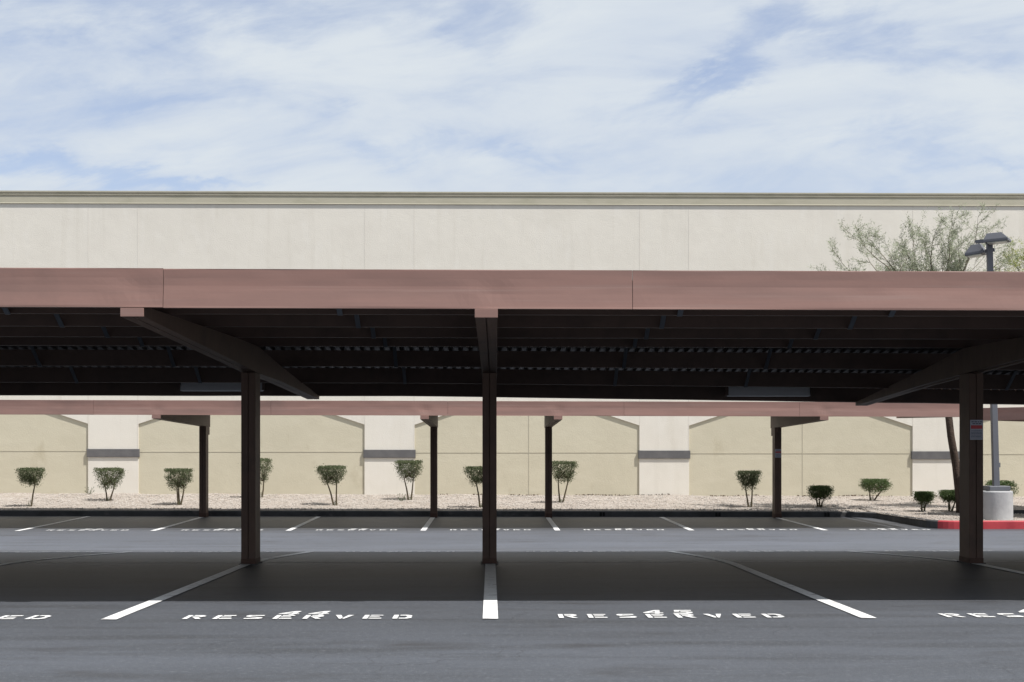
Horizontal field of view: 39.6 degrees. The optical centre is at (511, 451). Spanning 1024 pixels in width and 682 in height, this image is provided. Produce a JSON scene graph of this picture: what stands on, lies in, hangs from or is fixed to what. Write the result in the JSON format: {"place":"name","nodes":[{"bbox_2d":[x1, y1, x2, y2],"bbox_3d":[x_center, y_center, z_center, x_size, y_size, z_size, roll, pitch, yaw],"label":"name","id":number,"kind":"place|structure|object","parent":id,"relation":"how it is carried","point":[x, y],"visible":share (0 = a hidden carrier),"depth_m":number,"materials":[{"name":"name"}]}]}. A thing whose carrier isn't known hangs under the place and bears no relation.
{"place":"outdoors","nodes":[
{"label":"outdoors","id":0,"kind":"place"},
{"bbox_2d":[346,551,453,551],"bbox_3d":[-1.696,1.518,21.457,1.648,0.025,0.540,0,0,-1],"label":"stall marking","id":1,"kind":"object","parent":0,"point":[409,551],"visible":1,"depth_m":21.62,"materials":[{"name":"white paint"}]},
{"bbox_2d":[450,529,529,529],"bbox_3d":[-0.445,1.613,29.317,1.648,0.003,0.540,0,0,-1],"label":"stall marking","id":2,"kind":"object","parent":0,"point":[497,529],"visible":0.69,"depth_m":29.27,"materials":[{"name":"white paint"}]},
{"bbox_2d":[0,516,1023,681],"bbox_3d":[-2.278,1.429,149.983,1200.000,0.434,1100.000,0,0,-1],"label":"parking lot asphalt","id":3,"kind":"structure","parent":0,"point":[446,632],"depth_m":11.62,"materials":[{"name":"grey asphalt"}]},
{"bbox_2d":[0,615,49,618],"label":"stall marking","id":4,"kind":"object","parent":3,"relation":"on","point":[46,616],"visible":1,"depth_m":10.39,"materials":[{"name":"white paint"}]},
{"bbox_2d":[16,516,89,530],"bbox_3d":[-10.068,1.586,31.376,0.112,0.056,5.150,0,0,-1],"label":"parking line","id":5,"kind":"object","parent":3,"relation":"on","point":[52,523],"visible":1,"depth_m":31.22,"materials":[{"name":"white paint"}]},
{"bbox_2d":[0,552,124,564],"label":"parking line","id":6,"kind":"object","parent":3,"relation":"on","point":[52,558],"visible":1,"depth_m":17.67,"materials":[{"name":"white paint"}]},
{"bbox_2d":[151,517,202,530],"bbox_3d":[-7.328,1.589,31.417,0.112,0.051,5.150,0,0,-1],"label":"parking line","id":7,"kind":"object","parent":3,"relation":"on","point":[176,524],"visible":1,"depth_m":30.91,"materials":[{"name":"white paint"}]},
{"bbox_2d":[103,552,307,618],"bbox_3d":[-2.982,1.368,15.932,0.112,0.322,11.450,0,0,-1],"label":"parking line","id":8,"kind":"object","parent":3,"relation":"on","point":[159,598],"visible":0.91,"depth_m":12.49,"materials":[{"name":"white paint"}]},
{"bbox_2d":[182,611,411,618],"bbox_3d":[-1.557,1.210,10.518,1.648,0.006,0.540,0,0,-1],"label":"stall marking","id":9,"kind":"object","parent":3,"relation":"on","point":[320,614],"visible":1,"depth_m":10.39,"materials":[{"name":"white paint"}]},
{"bbox_2d":[285,517,318,530],"bbox_3d":[-4.588,1.591,31.459,0.112,0.046,5.150,0,0,-1],"label":"parking line","id":10,"kind":"object","parent":3,"relation":"on","point":[301,524],"visible":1,"depth_m":30.95,"materials":[{"name":"white paint"}]},
{"bbox_2d":[421,517,434,529],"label":"parking line","id":11,"kind":"object","parent":3,"relation":"on","point":[428,523],"visible":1,"depth_m":31.36,"materials":[{"name":"white paint"}]},
{"bbox_2d":[0,510,937,528],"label":"kerb","id":12,"kind":"structure","parent":3,"relation":"on","point":[926,523],"depth_m":34.32,"materials":[{"name":"concrete"}]},
{"bbox_2d":[824,512,829,516],"bbox_3d":[7.631,1.536,34.465,0.130,0.100,0.016,0,0,-1],"label":"kerb patch","id":13,"kind":"object","parent":12,"relation":"attached to","point":[826,514],"visible":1,"depth_m":34.46,"materials":[{"name":"black concrete"}]},
{"bbox_2d":[0,400,958,517],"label":"carport","id":14,"kind":"object","parent":3,"relation":"on","point":[200,412],"visible":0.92,"depth_m":29.23,"materials":[{"name":"metal"}]},
{"bbox_2d":[775,449,780,457],"bbox_3d":[6.355,0.053,33.955,0.150,0.200,0.006,0,0,-1],"label":"warning sign","id":15,"kind":"object","parent":14,"relation":"attached to","point":[777,453],"visible":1,"depth_m":33.95,"materials":[{"name":"grey metal"}]},
{"bbox_2d":[483,564,497,618],"bbox_3d":[-0.243,1.368,15.973,0.112,0.322,11.450,0,0,-1],"label":"parking line","id":16,"kind":"object","parent":3,"relation":"on","point":[490,608],"visible":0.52,"depth_m":12.19,"materials":[{"name":"white paint"}]},
{"bbox_2d":[0,268,1023,564],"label":"carport","id":17,"kind":"object","parent":3,"relation":"on","point":[858,338],"visible":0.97,"depth_m":14.86,"materials":[{"name":"metal"}]},
{"bbox_2d":[179,383,264,390],"bbox_3d":[-4.193,-0.952,20.599,1.206,0.170,0.240,0,0,-1],"label":"strip light","id":18,"kind":"object","parent":17,"relation":"attached to","point":[209,386],"visible":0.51,"depth_m":20.50,"materials":[{"name":"grey metal"}]},
{"bbox_2d":[725,387,811,396],"bbox_3d":[3.729,-0.881,20.719,1.220,0.170,0.240,0,0,-1],"label":"strip light","id":19,"kind":"object","parent":17,"relation":"attached to","point":[768,391],"visible":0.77,"depth_m":20.63,"materials":[{"name":"grey metal"}]},
{"bbox_2d":[970,420,982,439],"bbox_3d":[5.258,-0.241,16.096,0.148,0.225,0.006,0,0,-1],"label":"warning sign","id":20,"kind":"object","parent":17,"relation":"attached to","point":[976,429],"visible":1,"depth_m":16.09,"materials":[{"name":"grey metal"}]},
{"bbox_2d":[546,517,559,529],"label":"parking line","id":21,"kind":"object","parent":3,"relation":"on","point":[552,523],"visible":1,"depth_m":31.40,"materials":[{"name":"white paint"}]},
{"bbox_2d":[583,528,663,529],"bbox_3d":[2.295,1.613,29.358,1.648,0.002,0.540,0,0,-1],"label":"stall marking","id":22,"kind":"object","parent":3,"relation":"on","point":[625,529],"visible":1,"depth_m":29.28,"materials":[{"name":"white paint"}]},
{"bbox_2d":[558,610,783,617],"bbox_3d":[1.162,1.210,10.589,1.648,0.006,0.540,0,0,-1],"label":"stall marking","id":23,"kind":"object","parent":3,"relation":"on","point":[657,612],"visible":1,"depth_m":10.46,"materials":[{"name":"white paint"}]},
{"bbox_2d":[660,517,692,529],"bbox_3d":[3.631,1.600,31.584,0.112,0.031,5.150,0,0,-1],"label":"parking line","id":24,"kind":"object","parent":3,"relation":"on","point":[678,524],"visible":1,"depth_m":31.45,"materials":[{"name":"white paint"}]},
{"bbox_2d":[717,528,796,529],"bbox_3d":[5.034,1.614,29.400,1.648,0.002,0.540,0,0,-1],"label":"stall marking","id":25,"kind":"object","parent":3,"relation":"on","point":[759,529],"visible":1,"depth_m":29.29,"materials":[{"name":"white paint"}]},
{"bbox_2d":[668,551,875,617],"bbox_3d":[2.497,1.368,16.015,0.112,0.322,11.450,0,0,-1],"label":"parking line","id":26,"kind":"object","parent":3,"relation":"on","point":[860,614],"visible":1,"depth_m":12.68,"materials":[{"name":"white paint"}]},
{"bbox_2d":[778,518,825,529],"bbox_3d":[6.370,1.602,31.625,0.112,0.026,5.150,0,0,-1],"label":"parking line","id":27,"kind":"object","parent":3,"relation":"on","point":[802,524],"visible":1,"depth_m":31.10,"materials":[{"name":"white paint"}]},
{"bbox_2d":[850,528,929,529],"bbox_3d":[7.774,1.614,29.441,1.648,0.002,0.540,0,0,-1],"label":"stall marking","id":28,"kind":"object","parent":3,"relation":"on","point":[886,529],"visible":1,"depth_m":29.29,"materials":[{"name":"white paint"}]},
{"bbox_2d":[851,551,1023,573],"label":"parking line","id":29,"kind":"object","parent":3,"relation":"on","point":[1006,569],"visible":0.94,"depth_m":15.87,"materials":[{"name":"white paint"}]},
{"bbox_2d":[938,520,1023,528],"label":"red kerb","id":30,"kind":"structure","parent":3,"relation":"on","point":[998,524],"depth_m":29.57,"materials":[{"name":"paint"}]},
{"bbox_2d":[938,609,1023,616],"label":"stall marking","id":31,"kind":"object","parent":3,"relation":"on","point":[973,614],"visible":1,"depth_m":10.52,"materials":[{"name":"white paint"}]},
{"bbox_2d":[983,407,1023,421],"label":"carport","id":32,"kind":"object","parent":3,"relation":"on","point":[1010,413],"visible":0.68,"depth_m":31.92,"materials":[{"name":"metal"}]},
{"bbox_2d":[1013,510,1023,513],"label":"back kerb","id":33,"kind":"structure","parent":3,"relation":"on","point":[1018,511],"depth_m":33.59,"materials":[{"name":"grey concrete"}]},
{"bbox_2d":[0,493,1023,520],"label":"gravel bed","id":34,"kind":"object","parent":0,"point":[7,497],"visible":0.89,"depth_m":36.86,"materials":[{"name":"beige gravel"}]},
{"bbox_2d":[14,467,47,505],"bbox_3d":[-11.998,0.906,35.455,0.793,1.045,0.801,0,0,-1],"label":"shrub","id":35,"kind":"object","parent":34,"relation":"on","point":[31,476],"visible":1,"depth_m":35.31,"materials":[{"name":"green plant"}]},
{"bbox_2d":[92,466,125,500],"bbox_3d":[-10.551,0.875,37.272,0.871,0.980,0.816,0,0,29],"label":"shrub","id":36,"kind":"object","parent":34,"relation":"on","point":[103,480],"visible":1,"depth_m":37.20,"materials":[{"name":"green plant"}]},
{"bbox_2d":[163,468,194,504],"bbox_3d":[-8.421,0.918,36.122,0.878,1.002,0.842,0,0,-1],"label":"shrub","id":37,"kind":"object","parent":34,"relation":"on","point":[179,482],"visible":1,"depth_m":36.02,"materials":[{"name":"green plant"}]},
{"bbox_2d":[260,458,273,497],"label":"shrub","id":38,"kind":"object","parent":34,"relation":"on","point":[264,474],"visible":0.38,"depth_m":38.46,"materials":[{"name":"green plant"}]},
{"bbox_2d":[314,463,346,505],"bbox_3d":[-4.609,0.875,36.211,0.866,1.134,0.837,0,0,-1],"label":"shrub","id":39,"kind":"object","parent":34,"relation":"on","point":[330,474],"visible":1,"depth_m":36.10,"materials":[{"name":"green plant"}]},
{"bbox_2d":[391,459,422,499],"bbox_3d":[-2.777,0.791,38.026,0.940,1.154,0.848,0,0,-1],"label":"shrub","id":40,"kind":"object","parent":34,"relation":"on","point":[408,471],"visible":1,"depth_m":37.91,"materials":[{"name":"green plant"}]},
{"bbox_2d":[462,466,481,507],"bbox_3d":[-0.802,0.913,35.478,0.848,1.112,0.829,0,0,-32],"label":"shrub","id":41,"kind":"object","parent":34,"relation":"on","point":[476,479],"visible":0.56,"depth_m":35.40,"materials":[{"name":"green plant"}]},
{"bbox_2d":[0,190,1023,496],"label":"commercial building","id":42,"kind":"structure","parent":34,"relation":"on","point":[534,230],"depth_m":40.01,"materials":[{"name":"beige paint"}]},
{"bbox_2d":[552,460,578,502],"bbox_3d":[1.315,0.815,37.055,0.876,1.162,0.877,0,0,-1],"label":"shrub","id":43,"kind":"object","parent":34,"relation":"on","point":[559,474],"visible":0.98,"depth_m":36.97,"materials":[{"name":"green plant"}]},
{"bbox_2d":[440,493,941,496],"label":"leaf litter","id":44,"kind":"object","parent":34,"relation":"on","point":[669,494],"visible":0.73,"depth_m":39.96,"materials":[{"name":"brown"}]},
{"bbox_2d":[736,470,762,506],"bbox_3d":[5.998,0.965,35.972,0.764,1.008,0.734,0,0,-1],"label":"shrub","id":45,"kind":"object","parent":34,"relation":"on","point":[751,480],"visible":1,"depth_m":35.88,"materials":[{"name":"green plant"}]},
{"bbox_2d":[806,484,835,506],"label":"shrub","id":46,"kind":"object","parent":34,"relation":"on","point":[820,491],"visible":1,"depth_m":35.81,"materials":[{"name":"green plant"}]},
{"bbox_2d":[859,478,892,500],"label":"shrub","id":47,"kind":"object","parent":34,"relation":"on","point":[881,485],"visible":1,"depth_m":38.28,"materials":[{"name":"green plant"}]},
{"bbox_2d":[807,201,1022,512],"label":"mesquite tree","id":48,"kind":"object","parent":34,"relation":"on","point":[956,264],"visible":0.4,"depth_m":34.20,"materials":[{"name":"green plant"}]},
{"bbox_2d":[911,491,935,510],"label":"shrub","id":49,"kind":"object","parent":34,"relation":"on","point":[924,497],"visible":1,"depth_m":34.66,"materials":[{"name":"green plant"}]},
{"bbox_2d":[936,489,955,510],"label":"shrub","id":50,"kind":"object","parent":34,"relation":"on","point":[948,496],"visible":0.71,"depth_m":34.70,"materials":[{"name":"green plant"}]},
{"bbox_2d":[965,232,1012,519],"bbox_3d":[10.236,-1.435,30.540,0.984,6.404,0.789,0,0,29],"label":"parking lot lamp","id":51,"kind":"object","parent":34,"relation":"on","point":[997,501],"visible":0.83,"depth_m":30.34,"materials":[{"name":"concrete"}]},
{"bbox_2d":[984,480,1018,495],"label":"shrub","id":52,"kind":"object","parent":34,"relation":"on","point":[1007,482],"visible":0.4,"depth_m":37.37,"materials":[{"name":"green plant"}]},
{"bbox_2d":[993,236,1023,271],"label":"palo verde tree","id":53,"kind":"object","parent":34,"relation":"on","point":[1016,264],"visible":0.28,"depth_m":35.02,"materials":[{"name":"green plant"}]},
{"bbox_2d":[0,0,1023,192],"label":"sky","id":54,"kind":"structure","parent":0,"point":[726,96],"materials":[{"name":"blue"}]},
{"bbox_2d":[526,551,620,551],"bbox_3d":[1.044,1.518,21.498,1.648,0.025,0.540,0,0,-1],"label":"stall marking","id":55,"kind":"object","parent":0,"point":[583,551],"visible":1,"depth_m":21.55,"materials":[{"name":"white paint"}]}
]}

